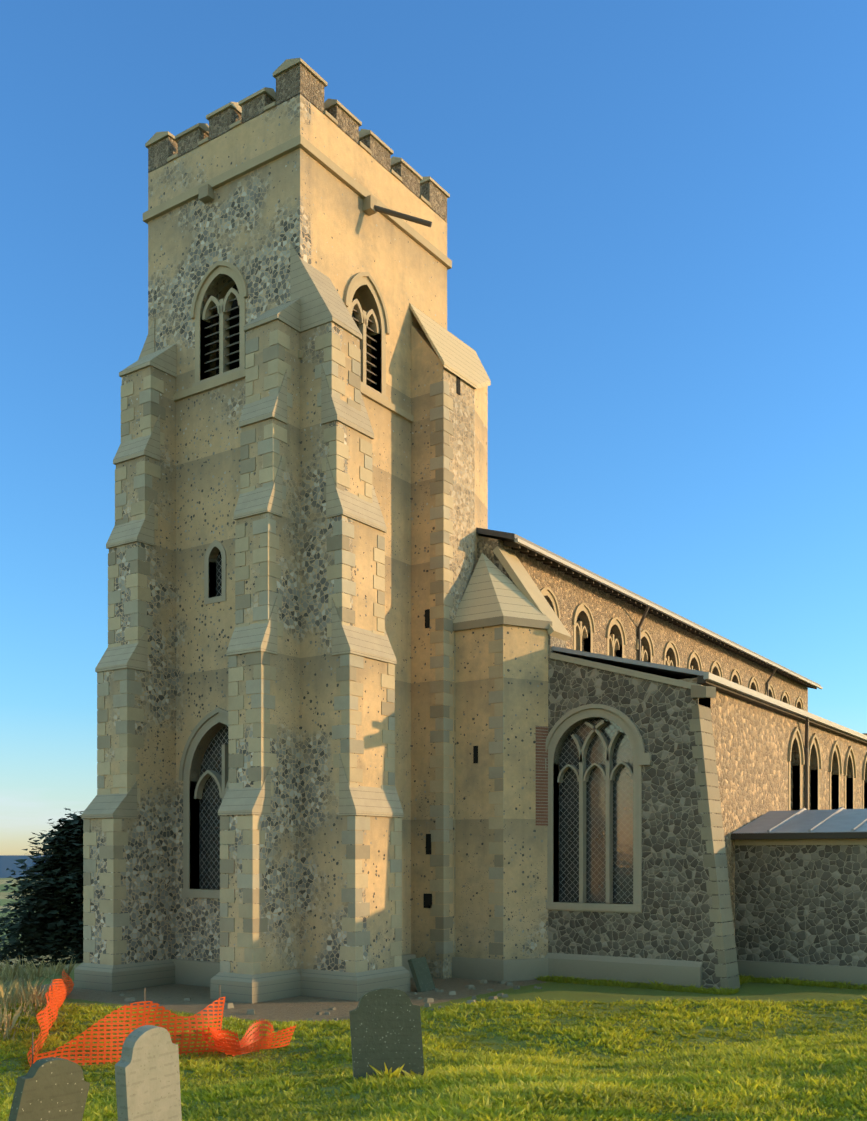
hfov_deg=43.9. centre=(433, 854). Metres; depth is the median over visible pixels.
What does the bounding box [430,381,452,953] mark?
turret quoins
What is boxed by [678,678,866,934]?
aisle wall
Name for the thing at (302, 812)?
tower buttresses
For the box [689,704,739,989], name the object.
aisle corner buttress
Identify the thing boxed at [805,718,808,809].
downpipes
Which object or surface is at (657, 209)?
sky
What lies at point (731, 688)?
aisle roof
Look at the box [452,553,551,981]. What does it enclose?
stair turret
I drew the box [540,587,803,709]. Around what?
clerestory windows
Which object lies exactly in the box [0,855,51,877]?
sea water
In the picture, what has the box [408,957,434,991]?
leaning slab
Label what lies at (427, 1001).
loose flints and rubble
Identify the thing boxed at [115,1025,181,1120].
pale gravestone
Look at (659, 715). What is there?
aisle west wall
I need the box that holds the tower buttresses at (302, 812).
[74,242,410,1003]
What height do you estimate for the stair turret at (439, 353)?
16.820 m
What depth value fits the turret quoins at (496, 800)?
25.59 m
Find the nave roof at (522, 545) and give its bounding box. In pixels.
[476,527,822,688]
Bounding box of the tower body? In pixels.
[148,93,446,961]
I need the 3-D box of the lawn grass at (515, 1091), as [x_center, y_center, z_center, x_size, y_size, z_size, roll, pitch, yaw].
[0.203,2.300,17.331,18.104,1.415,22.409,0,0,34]
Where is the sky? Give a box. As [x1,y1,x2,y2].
[0,0,866,854]
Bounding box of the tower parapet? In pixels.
[145,58,449,221]
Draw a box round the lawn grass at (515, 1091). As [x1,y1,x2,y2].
[0,974,866,1120]
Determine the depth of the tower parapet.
24.51 m
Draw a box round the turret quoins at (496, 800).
[454,627,502,954]
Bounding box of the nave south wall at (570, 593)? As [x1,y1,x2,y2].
[477,539,807,711]
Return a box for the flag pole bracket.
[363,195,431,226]
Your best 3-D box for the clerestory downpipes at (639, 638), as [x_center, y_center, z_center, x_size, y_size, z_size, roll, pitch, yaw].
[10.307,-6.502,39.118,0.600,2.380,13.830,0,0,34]
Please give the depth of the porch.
25.17 m
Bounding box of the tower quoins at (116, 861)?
[83,330,401,974]
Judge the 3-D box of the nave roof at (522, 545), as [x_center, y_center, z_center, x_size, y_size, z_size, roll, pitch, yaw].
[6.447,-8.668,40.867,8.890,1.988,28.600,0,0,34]
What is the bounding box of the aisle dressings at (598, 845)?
[493,546,866,987]
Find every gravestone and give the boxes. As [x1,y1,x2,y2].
[8,1057,89,1120]
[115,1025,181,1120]
[349,988,423,1078]
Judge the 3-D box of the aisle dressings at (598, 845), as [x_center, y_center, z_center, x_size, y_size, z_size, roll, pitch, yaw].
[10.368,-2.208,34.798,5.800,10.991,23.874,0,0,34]
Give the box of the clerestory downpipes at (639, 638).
[638,606,776,695]
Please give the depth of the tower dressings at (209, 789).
24.77 m
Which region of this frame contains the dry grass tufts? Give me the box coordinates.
[0,957,75,1039]
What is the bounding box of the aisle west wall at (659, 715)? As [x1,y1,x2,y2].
[494,554,710,960]
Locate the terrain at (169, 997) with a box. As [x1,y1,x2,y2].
[0,878,866,1120]
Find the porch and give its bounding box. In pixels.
[731,807,866,985]
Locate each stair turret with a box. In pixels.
[410,303,490,978]
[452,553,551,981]
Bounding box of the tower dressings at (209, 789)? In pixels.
[143,135,451,986]
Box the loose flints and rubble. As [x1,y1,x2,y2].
[119,980,541,1021]
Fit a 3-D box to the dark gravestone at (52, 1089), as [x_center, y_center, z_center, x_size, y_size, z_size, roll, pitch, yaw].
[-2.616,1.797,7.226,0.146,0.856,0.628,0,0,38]
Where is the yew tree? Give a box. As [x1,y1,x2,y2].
[0,808,83,968]
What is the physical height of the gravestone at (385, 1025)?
1.031 m
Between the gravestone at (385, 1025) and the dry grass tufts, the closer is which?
the gravestone at (385, 1025)
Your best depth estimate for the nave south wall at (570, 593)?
33.64 m
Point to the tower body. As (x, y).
(252, 225)
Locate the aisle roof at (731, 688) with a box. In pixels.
[552,646,866,745]
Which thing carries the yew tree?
on the terrain at (169, 997)
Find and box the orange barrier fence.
[27,970,295,1066]
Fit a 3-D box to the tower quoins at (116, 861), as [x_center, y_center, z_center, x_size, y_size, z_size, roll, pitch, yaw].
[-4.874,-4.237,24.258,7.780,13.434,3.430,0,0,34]

